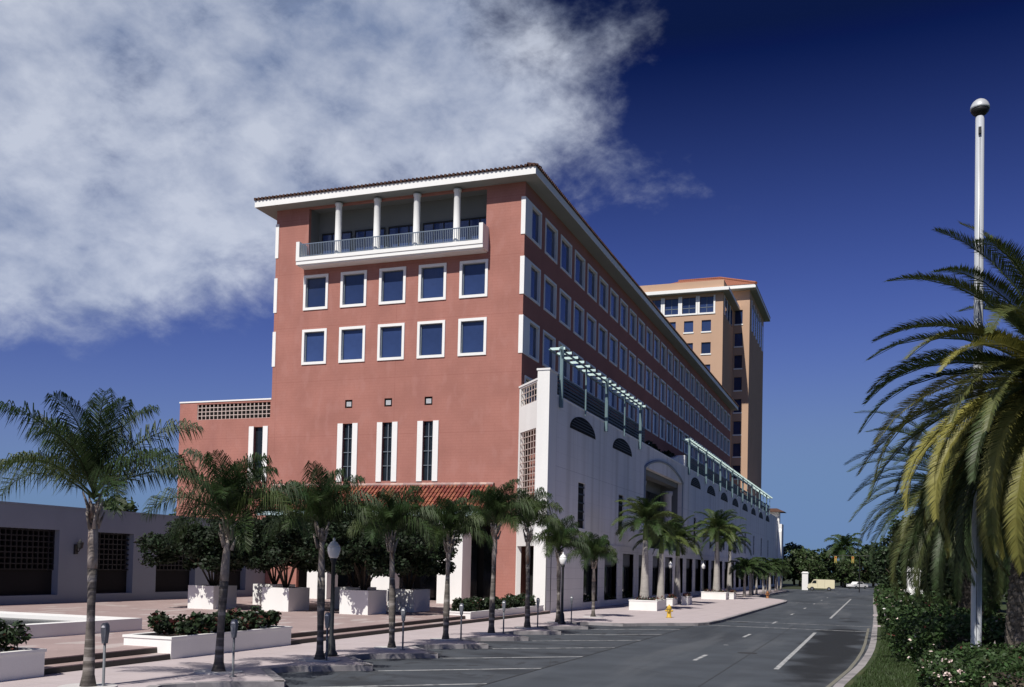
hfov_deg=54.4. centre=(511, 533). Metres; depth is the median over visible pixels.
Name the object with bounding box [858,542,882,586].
broadleaf tree
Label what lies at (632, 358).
window
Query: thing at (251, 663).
sidewalk
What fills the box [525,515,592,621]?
palm tree
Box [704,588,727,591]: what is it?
bedding plant
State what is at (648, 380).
window
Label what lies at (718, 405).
window
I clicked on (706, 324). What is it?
window
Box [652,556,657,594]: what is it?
shop window
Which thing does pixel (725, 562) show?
shop window
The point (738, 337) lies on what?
window
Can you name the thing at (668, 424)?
window
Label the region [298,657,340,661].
tree ring
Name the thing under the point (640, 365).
window
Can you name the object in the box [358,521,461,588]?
bushy tree
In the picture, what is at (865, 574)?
broadleaf tree
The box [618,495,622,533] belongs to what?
slot window
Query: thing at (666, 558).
shop window
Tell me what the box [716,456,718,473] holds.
window
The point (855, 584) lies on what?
parked car
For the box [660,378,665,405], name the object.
window
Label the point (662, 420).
window
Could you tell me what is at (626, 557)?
shop window
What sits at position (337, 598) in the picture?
cube planter
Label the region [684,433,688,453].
window
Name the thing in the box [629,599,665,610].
street planter
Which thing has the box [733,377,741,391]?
window
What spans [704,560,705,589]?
shop window
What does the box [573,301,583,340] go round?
window
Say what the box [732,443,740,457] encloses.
window
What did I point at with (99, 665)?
step riser
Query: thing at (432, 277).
window
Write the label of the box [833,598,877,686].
verge kerb
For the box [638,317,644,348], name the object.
window
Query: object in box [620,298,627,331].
window
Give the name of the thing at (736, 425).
window
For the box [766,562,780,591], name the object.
street palm
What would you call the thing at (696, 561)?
shop window
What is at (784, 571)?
street palm
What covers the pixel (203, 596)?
cube planter
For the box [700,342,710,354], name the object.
window
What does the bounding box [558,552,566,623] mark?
street lamp
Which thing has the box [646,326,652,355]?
window
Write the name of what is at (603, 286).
window
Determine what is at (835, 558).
traffic signal
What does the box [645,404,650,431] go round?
window
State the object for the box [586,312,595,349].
window
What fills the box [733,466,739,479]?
window
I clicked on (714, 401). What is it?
window
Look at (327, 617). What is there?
parking meter
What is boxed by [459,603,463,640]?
parking meter
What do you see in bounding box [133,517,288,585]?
bushy tree
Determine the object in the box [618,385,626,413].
window
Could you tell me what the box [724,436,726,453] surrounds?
window
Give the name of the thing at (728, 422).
window
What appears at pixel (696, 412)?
window
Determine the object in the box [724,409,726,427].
window
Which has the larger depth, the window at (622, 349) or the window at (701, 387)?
the window at (701, 387)
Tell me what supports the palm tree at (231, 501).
on the tree ring at (210, 672)
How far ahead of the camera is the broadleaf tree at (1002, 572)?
51.20 m
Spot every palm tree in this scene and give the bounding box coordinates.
[0,388,214,686]
[139,447,311,671]
[257,460,384,659]
[346,485,440,647]
[405,495,494,638]
[462,478,539,632]
[491,487,565,627]
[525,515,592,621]
[566,531,618,616]
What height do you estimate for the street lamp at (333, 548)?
3.710 m
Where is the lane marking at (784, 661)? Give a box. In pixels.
[694,597,850,668]
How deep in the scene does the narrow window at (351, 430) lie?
71.22 m
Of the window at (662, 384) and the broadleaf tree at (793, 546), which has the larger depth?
the broadleaf tree at (793, 546)
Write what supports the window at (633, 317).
in the office building at (423, 326)
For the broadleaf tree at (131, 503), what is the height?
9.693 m
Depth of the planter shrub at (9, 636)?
23.91 m
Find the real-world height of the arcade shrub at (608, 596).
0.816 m
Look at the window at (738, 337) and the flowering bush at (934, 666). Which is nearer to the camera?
the flowering bush at (934, 666)
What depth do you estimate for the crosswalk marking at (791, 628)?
55.80 m
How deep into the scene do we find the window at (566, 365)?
76.58 m
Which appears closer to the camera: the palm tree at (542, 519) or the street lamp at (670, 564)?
the palm tree at (542, 519)
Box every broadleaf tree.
[94,491,138,511]
[783,542,810,584]
[783,544,791,580]
[787,548,820,585]
[797,548,838,580]
[798,559,827,583]
[824,544,860,585]
[831,558,862,587]
[846,551,878,583]
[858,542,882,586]
[861,552,885,584]
[867,561,889,583]
[871,541,901,587]
[879,535,896,583]
[885,515,937,591]
[886,514,915,579]
[886,523,895,539]
[899,536,1007,605]
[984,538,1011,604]
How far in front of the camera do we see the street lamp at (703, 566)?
106.81 m
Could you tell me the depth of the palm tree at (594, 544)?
59.10 m
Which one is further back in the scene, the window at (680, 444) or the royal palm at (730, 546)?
the window at (680, 444)
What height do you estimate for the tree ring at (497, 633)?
0.025 m
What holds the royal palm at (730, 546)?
on the sidewalk
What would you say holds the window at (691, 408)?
in the office building at (423, 326)
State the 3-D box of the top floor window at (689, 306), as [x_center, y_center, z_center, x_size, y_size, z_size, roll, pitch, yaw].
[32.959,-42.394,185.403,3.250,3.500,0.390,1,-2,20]
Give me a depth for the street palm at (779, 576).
153.37 m
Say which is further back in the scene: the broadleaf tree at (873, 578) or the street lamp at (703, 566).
the broadleaf tree at (873, 578)
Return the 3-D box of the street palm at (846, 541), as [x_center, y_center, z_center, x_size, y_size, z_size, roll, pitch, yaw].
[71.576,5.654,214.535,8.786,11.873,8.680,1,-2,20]
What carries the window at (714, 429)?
in the office building at (423, 326)
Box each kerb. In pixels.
[148,590,788,686]
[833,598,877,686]
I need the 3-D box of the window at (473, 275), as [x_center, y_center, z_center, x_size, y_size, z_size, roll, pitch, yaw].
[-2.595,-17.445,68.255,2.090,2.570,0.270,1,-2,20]
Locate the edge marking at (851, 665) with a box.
[826,628,869,686]
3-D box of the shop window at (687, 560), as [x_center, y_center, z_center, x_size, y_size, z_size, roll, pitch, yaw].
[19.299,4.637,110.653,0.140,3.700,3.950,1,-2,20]
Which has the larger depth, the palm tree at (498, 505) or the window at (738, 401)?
the window at (738, 401)
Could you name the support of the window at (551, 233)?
in the office building at (423, 326)
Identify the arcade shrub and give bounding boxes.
[583,594,591,600]
[604,591,614,599]
[622,591,630,597]
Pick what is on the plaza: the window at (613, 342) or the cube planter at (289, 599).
the cube planter at (289, 599)
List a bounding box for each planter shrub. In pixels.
[0,618,32,650]
[147,605,281,635]
[451,592,535,611]
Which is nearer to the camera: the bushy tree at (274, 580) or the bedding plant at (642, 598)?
the bushy tree at (274, 580)
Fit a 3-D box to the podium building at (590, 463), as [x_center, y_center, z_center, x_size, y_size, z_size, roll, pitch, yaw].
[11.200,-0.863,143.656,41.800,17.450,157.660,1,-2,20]
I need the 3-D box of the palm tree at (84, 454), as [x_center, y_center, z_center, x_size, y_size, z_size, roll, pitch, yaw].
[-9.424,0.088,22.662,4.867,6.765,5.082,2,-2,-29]
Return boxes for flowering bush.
[876,599,938,623]
[915,648,987,686]
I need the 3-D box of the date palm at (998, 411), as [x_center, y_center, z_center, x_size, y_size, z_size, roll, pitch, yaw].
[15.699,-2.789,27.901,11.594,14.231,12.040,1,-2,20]
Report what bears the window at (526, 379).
in the office building at (423, 326)
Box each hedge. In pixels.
[873,583,1000,616]
[887,602,1006,670]
[947,641,1023,686]
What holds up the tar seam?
on the road
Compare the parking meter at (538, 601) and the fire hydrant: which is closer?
the parking meter at (538, 601)
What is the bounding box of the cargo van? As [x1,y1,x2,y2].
[807,579,835,590]
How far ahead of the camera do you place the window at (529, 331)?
67.86 m
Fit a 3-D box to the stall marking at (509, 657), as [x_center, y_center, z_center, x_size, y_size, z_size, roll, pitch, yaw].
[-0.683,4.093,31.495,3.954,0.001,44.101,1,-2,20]
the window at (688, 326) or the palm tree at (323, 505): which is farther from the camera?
the window at (688, 326)
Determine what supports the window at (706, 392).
in the office building at (423, 326)
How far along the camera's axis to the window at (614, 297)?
90.19 m
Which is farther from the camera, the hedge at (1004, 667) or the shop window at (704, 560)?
the shop window at (704, 560)
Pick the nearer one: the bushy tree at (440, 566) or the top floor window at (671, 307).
the bushy tree at (440, 566)
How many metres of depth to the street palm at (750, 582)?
119.39 m
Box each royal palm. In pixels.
[611,492,683,599]
[629,515,691,598]
[652,515,704,603]
[691,509,745,591]
[693,517,741,582]
[709,523,751,595]
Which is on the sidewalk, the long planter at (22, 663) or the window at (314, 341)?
the long planter at (22, 663)
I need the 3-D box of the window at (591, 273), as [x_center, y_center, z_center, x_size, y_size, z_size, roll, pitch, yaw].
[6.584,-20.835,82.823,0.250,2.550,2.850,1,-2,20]
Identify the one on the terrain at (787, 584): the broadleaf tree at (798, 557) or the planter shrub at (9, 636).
the broadleaf tree at (798, 557)
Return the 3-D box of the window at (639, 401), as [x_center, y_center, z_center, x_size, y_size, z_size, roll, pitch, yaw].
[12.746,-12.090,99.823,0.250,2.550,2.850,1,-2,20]
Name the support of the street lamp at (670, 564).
on the sidewalk
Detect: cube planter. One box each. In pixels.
[188,585,236,608]
[252,584,295,604]
[261,587,309,611]
[334,586,375,608]
[339,589,386,614]
[387,588,429,611]
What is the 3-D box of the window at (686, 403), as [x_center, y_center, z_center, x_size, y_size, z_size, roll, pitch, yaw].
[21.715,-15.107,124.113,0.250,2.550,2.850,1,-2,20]
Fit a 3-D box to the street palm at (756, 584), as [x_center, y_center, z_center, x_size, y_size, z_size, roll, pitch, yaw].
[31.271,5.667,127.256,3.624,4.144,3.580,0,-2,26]
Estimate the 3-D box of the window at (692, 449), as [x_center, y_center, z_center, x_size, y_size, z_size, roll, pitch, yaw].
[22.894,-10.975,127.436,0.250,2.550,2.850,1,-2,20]
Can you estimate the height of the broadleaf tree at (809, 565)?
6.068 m
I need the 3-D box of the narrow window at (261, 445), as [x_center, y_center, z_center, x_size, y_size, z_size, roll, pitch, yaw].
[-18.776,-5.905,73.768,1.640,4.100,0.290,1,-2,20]
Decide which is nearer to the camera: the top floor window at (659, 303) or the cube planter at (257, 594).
the cube planter at (257, 594)
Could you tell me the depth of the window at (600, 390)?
86.29 m
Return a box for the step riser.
[44,611,549,674]
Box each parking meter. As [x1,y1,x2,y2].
[99,623,109,685]
[229,619,237,676]
[324,612,330,660]
[400,607,405,649]
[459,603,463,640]
[502,600,505,633]
[536,598,539,627]
[570,596,572,623]
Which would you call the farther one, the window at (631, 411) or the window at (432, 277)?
the window at (631, 411)
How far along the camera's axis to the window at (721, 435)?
152.67 m
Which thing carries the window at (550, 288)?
in the office building at (423, 326)
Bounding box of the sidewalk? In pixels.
[0,589,786,686]
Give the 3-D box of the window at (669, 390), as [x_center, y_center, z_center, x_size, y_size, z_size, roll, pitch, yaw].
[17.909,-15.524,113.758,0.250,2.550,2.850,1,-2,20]
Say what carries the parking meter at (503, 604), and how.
on the sidewalk
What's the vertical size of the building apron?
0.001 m
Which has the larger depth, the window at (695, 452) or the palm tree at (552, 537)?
the window at (695, 452)
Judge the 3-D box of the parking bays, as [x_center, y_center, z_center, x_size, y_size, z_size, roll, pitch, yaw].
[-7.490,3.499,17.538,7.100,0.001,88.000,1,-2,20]
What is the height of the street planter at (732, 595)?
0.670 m
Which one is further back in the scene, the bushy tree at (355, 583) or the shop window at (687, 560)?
the shop window at (687, 560)
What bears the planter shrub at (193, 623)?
in the long planter at (175, 646)
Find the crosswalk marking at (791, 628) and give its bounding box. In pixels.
[716,602,863,631]
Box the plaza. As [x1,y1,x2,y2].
[0,596,547,668]
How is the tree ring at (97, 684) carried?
on the sidewalk
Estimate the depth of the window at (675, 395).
117.97 m
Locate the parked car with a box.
[846,582,867,588]
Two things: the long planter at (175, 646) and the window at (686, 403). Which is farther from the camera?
the window at (686, 403)
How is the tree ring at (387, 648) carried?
on the sidewalk
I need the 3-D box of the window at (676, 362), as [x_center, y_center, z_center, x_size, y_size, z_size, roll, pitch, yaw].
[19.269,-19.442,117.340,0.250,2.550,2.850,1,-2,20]
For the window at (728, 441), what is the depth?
159.72 m
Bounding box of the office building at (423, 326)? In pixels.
[176,162,738,603]
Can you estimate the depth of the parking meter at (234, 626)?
25.03 m
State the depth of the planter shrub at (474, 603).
54.74 m
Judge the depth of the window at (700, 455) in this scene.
134.91 m
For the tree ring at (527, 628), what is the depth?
47.07 m
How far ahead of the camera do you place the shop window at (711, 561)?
128.15 m
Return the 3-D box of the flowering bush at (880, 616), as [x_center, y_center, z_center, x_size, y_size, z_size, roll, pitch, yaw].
[24.893,4.911,62.236,3.990,1.547,9.432,1,-2,20]
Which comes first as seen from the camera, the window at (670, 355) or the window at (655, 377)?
the window at (655, 377)
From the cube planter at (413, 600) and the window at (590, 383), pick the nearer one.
the cube planter at (413, 600)
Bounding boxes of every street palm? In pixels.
[728,557,762,596]
[735,557,767,595]
[741,560,767,594]
[746,563,770,593]
[761,557,785,591]
[762,562,776,593]
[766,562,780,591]
[768,558,791,591]
[771,563,793,589]
[777,563,789,590]
[824,533,864,586]
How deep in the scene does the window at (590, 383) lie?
83.25 m
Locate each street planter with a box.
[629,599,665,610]
[666,598,677,605]
[681,596,691,604]
[701,591,728,599]
[729,592,735,598]
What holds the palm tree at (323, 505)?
on the tree ring at (310, 659)
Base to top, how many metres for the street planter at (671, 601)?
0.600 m
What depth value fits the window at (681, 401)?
121.57 m
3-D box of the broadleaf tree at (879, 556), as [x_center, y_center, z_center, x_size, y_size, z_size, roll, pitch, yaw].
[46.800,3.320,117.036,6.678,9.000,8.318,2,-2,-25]
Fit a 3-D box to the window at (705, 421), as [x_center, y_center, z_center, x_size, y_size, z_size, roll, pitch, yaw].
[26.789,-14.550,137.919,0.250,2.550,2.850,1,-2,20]
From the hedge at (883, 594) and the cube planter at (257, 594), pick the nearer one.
the cube planter at (257, 594)
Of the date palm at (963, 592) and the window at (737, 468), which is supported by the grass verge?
the date palm at (963, 592)
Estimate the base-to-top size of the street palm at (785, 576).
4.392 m
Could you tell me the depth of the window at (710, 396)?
142.41 m
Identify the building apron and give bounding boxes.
[552,589,747,612]
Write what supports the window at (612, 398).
in the office building at (423, 326)
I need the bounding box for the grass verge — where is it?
[844,597,1007,686]
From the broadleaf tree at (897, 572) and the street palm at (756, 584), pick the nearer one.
the broadleaf tree at (897, 572)
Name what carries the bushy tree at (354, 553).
in the cube planter at (362, 602)
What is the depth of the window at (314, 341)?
72.50 m
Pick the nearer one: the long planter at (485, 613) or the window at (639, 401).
the long planter at (485, 613)
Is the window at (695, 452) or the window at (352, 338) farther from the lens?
the window at (695, 452)
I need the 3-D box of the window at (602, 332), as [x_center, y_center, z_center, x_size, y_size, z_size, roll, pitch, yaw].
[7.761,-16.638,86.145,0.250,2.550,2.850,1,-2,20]
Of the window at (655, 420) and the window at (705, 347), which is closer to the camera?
the window at (655, 420)
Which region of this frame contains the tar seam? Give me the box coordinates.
[476,625,794,686]
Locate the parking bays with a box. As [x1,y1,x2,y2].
[276,625,691,686]
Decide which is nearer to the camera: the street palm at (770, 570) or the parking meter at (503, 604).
the parking meter at (503, 604)
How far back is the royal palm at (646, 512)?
71.73 m
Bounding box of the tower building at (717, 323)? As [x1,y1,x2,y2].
[640,277,769,503]
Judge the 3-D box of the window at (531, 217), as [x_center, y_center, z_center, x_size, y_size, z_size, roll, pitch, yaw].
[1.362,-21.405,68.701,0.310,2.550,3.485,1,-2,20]
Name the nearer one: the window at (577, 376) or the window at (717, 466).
the window at (577, 376)
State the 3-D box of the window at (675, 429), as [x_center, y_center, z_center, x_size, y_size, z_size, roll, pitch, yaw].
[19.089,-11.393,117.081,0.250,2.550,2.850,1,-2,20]
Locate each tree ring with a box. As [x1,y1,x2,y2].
[58,683,116,686]
[194,669,242,674]
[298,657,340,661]
[374,646,409,649]
[430,638,458,640]
[477,632,505,634]
[514,627,539,628]
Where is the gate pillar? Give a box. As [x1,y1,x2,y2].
[801,572,807,589]
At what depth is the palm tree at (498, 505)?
42.94 m
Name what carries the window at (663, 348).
in the office building at (423, 326)
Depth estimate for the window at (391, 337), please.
70.36 m
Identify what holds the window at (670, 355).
in the office building at (423, 326)
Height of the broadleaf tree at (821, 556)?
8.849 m
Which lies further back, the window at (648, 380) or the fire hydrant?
the window at (648, 380)
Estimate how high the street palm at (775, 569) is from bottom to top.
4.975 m
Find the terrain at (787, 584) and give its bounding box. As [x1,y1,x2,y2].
[765,577,1006,594]
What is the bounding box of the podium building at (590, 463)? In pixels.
[515,346,785,612]
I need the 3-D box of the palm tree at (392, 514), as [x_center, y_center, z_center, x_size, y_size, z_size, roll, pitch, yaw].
[-4.015,1.140,34.558,3.356,5.669,3.548,1,-2,20]
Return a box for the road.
[480,583,1003,686]
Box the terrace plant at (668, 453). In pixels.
[643,440,675,457]
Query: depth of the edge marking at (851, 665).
34.39 m
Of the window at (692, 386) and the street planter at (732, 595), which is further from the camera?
the window at (692, 386)
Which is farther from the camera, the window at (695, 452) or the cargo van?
the cargo van
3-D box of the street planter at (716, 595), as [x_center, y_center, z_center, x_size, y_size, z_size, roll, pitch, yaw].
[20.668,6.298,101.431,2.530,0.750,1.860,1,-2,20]
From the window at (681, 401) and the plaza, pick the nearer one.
the plaza
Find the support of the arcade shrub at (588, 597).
in the podium building at (590, 463)
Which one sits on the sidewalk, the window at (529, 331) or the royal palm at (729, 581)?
the royal palm at (729, 581)
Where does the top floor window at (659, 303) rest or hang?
in the tower building at (717, 323)
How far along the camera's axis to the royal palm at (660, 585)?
80.50 m
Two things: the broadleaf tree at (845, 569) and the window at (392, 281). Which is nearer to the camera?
the window at (392, 281)
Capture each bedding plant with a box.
[632,595,664,600]
[667,594,676,598]
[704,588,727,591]
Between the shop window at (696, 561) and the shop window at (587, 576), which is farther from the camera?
the shop window at (696, 561)
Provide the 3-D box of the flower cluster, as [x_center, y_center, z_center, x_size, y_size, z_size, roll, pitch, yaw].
[10.748,3.334,24.032,0.734,0.503,1.748,1,-2,20]
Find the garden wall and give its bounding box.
[0,501,264,604]
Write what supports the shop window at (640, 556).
in the podium building at (590, 463)
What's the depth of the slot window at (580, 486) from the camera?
70.60 m
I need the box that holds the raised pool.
[0,611,141,638]
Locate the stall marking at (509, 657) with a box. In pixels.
[332,629,642,686]
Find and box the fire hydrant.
[665,604,672,617]
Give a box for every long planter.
[0,646,46,681]
[122,625,292,658]
[449,605,543,618]
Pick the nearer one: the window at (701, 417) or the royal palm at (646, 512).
the royal palm at (646, 512)
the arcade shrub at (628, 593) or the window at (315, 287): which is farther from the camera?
the arcade shrub at (628, 593)
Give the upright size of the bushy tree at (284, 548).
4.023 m
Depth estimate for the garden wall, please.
55.99 m
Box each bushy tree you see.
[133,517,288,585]
[205,516,283,583]
[217,514,341,587]
[298,514,435,589]
[309,520,380,586]
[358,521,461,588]
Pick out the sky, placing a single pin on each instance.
(811, 152)
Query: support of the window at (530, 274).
in the office building at (423, 326)
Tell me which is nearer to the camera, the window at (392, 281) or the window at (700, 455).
the window at (392, 281)
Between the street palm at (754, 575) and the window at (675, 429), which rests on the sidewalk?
the street palm at (754, 575)
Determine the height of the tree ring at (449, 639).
0.025 m
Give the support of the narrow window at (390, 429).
in the office building at (423, 326)
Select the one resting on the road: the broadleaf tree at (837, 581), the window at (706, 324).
the broadleaf tree at (837, 581)
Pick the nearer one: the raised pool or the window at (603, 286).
the raised pool
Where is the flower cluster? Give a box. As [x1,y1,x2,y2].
[943,658,964,683]
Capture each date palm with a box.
[844,374,1011,617]
[856,220,1023,648]
[873,430,1010,606]
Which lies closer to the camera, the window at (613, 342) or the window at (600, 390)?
the window at (600, 390)
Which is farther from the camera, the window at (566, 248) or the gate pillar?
the gate pillar
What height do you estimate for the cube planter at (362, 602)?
1.210 m
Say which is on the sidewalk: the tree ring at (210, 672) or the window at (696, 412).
the tree ring at (210, 672)
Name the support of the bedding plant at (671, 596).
in the street planter at (671, 601)
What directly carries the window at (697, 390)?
in the office building at (423, 326)
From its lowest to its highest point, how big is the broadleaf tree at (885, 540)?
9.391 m
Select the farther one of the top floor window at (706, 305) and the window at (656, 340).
the top floor window at (706, 305)
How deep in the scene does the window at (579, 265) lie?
79.84 m
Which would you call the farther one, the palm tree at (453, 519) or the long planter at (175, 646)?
the palm tree at (453, 519)
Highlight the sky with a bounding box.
[0,0,1023,571]
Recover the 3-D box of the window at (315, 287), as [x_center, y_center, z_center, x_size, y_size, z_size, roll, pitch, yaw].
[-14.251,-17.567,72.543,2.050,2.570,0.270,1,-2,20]
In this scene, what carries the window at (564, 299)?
in the office building at (423, 326)
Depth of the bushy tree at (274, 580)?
58.58 m
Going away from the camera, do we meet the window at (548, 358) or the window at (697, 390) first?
the window at (548, 358)
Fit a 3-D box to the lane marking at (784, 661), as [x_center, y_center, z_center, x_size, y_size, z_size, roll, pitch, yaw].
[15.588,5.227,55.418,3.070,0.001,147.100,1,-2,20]
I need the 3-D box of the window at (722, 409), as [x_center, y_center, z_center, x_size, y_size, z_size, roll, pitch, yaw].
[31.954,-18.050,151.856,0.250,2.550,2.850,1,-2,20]
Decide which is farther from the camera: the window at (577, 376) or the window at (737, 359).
the window at (737, 359)
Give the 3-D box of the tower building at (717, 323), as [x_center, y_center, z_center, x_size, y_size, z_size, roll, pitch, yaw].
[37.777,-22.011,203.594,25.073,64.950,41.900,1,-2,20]
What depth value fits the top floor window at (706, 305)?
184.43 m
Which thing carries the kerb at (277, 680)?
on the road
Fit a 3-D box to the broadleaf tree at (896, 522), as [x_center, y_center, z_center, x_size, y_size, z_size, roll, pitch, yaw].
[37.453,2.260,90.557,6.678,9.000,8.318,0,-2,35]
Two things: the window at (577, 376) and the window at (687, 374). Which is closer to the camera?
the window at (577, 376)
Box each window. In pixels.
[248,426,267,480]
[301,328,326,364]
[303,274,328,310]
[336,423,357,481]
[338,325,365,362]
[340,270,366,307]
[375,422,397,481]
[377,323,404,360]
[378,266,405,304]
[416,320,444,358]
[416,420,438,480]
[418,263,446,301]
[458,317,486,355]
[459,259,487,298]
[518,314,539,362]
[519,256,540,306]
[521,196,541,248]
[524,375,536,402]
[542,330,555,369]
[543,274,556,318]
[545,218,557,263]
[558,341,569,379]
[559,288,570,329]
[560,234,571,277]
[572,351,582,388]
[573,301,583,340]
[574,249,584,290]
[577,483,584,527]
[583,558,593,601]
[585,361,595,395]
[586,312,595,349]
[587,263,596,302]
[597,370,606,401]
[598,323,607,358]
[599,276,607,312]
[604,552,612,598]
[609,333,617,366]
[609,378,616,409]
[610,287,618,322]
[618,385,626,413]
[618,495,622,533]
[619,342,626,374]
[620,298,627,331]
[622,554,629,597]
[628,350,635,381]
[628,392,634,420]
[629,308,636,340]
[636,398,643,425]
[637,358,643,388]
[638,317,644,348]
[638,555,641,595]
[645,365,651,394]
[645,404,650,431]
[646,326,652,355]
[652,410,658,436]
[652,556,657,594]
[653,298,662,313]
[653,372,658,399]
[654,334,659,362]
[659,415,664,440]
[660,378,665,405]
[661,342,666,368]
[663,297,679,316]
[665,557,668,593]
[666,420,671,444]
[667,349,672,375]
[667,384,671,410]
[672,424,677,448]
[673,390,677,414]
[674,356,678,381]
[678,429,682,451]
[679,395,683,419]
[680,296,697,315]
[680,362,684,386]
[683,321,693,333]
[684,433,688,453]
[685,368,689,391]
[685,401,688,423]
[686,559,689,591]
[690,374,694,396]
[690,405,693,427]
[690,437,693,457]
[694,441,698,460]
[695,379,699,400]
[695,410,698,431]
[695,559,697,590]
[698,295,714,314]
[699,444,702,463]
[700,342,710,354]
[700,384,703,405]
[700,414,703,434]
[701,320,710,332]
[704,418,707,438]
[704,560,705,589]
[705,389,708,409]
[708,422,711,441]
[708,450,711,468]
[709,393,712,413]
[711,561,712,589]
[712,426,715,444]
[713,397,716,417]
[716,429,719,447]
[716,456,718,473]
[717,402,719,420]
[720,406,723,424]
[720,432,722,450]
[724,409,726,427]
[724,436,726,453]
[724,562,725,587]
[727,413,729,430]
[727,438,729,456]
[732,421,740,435]
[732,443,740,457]
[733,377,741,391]
[733,399,741,413]
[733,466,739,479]
[734,310,742,325]
[734,333,742,347]
[734,355,741,369]
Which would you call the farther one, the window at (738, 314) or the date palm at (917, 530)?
the window at (738, 314)
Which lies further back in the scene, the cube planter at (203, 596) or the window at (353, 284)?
the window at (353, 284)
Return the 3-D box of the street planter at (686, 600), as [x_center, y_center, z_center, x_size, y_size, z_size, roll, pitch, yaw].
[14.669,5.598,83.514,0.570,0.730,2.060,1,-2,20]
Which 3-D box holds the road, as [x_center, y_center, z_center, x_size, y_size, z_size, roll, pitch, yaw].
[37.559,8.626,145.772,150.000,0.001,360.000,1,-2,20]
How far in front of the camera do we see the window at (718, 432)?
148.99 m
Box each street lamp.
[324,538,340,656]
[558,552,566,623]
[668,561,672,593]
[701,563,704,590]
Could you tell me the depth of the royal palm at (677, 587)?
86.02 m
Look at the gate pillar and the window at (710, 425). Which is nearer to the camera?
the window at (710, 425)
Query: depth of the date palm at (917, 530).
56.64 m
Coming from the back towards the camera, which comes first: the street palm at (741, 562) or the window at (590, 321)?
the street palm at (741, 562)
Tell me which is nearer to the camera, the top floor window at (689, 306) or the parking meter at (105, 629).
the parking meter at (105, 629)
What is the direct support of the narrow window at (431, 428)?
in the office building at (423, 326)
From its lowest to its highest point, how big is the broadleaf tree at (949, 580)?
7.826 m
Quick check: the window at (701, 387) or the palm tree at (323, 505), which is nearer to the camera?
the palm tree at (323, 505)
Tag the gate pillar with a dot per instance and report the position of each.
(804, 580)
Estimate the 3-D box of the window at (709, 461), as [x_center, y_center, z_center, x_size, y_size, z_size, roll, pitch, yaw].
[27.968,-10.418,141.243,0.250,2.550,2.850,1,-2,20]
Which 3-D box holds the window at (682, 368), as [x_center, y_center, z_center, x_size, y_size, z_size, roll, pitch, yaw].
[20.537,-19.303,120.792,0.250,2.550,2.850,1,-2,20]
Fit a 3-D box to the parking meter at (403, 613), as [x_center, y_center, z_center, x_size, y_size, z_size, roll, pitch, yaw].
[-3.700,3.232,33.854,0.171,1.450,0.180,1,-2,14]
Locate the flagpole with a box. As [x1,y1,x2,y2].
[970,98,989,646]
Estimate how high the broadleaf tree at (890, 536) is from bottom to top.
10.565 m
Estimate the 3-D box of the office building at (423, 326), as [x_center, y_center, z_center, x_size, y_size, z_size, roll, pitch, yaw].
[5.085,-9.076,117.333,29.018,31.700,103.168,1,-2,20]
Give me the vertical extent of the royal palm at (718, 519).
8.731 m
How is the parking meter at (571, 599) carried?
on the sidewalk
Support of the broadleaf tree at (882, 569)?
on the terrain at (787, 584)
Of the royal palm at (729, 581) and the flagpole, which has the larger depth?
the royal palm at (729, 581)
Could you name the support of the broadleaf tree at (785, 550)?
on the terrain at (787, 584)
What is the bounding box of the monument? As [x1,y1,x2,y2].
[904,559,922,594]
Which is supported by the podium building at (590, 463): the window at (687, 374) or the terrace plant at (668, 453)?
the terrace plant at (668, 453)
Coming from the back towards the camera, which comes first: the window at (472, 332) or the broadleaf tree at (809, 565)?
the broadleaf tree at (809, 565)

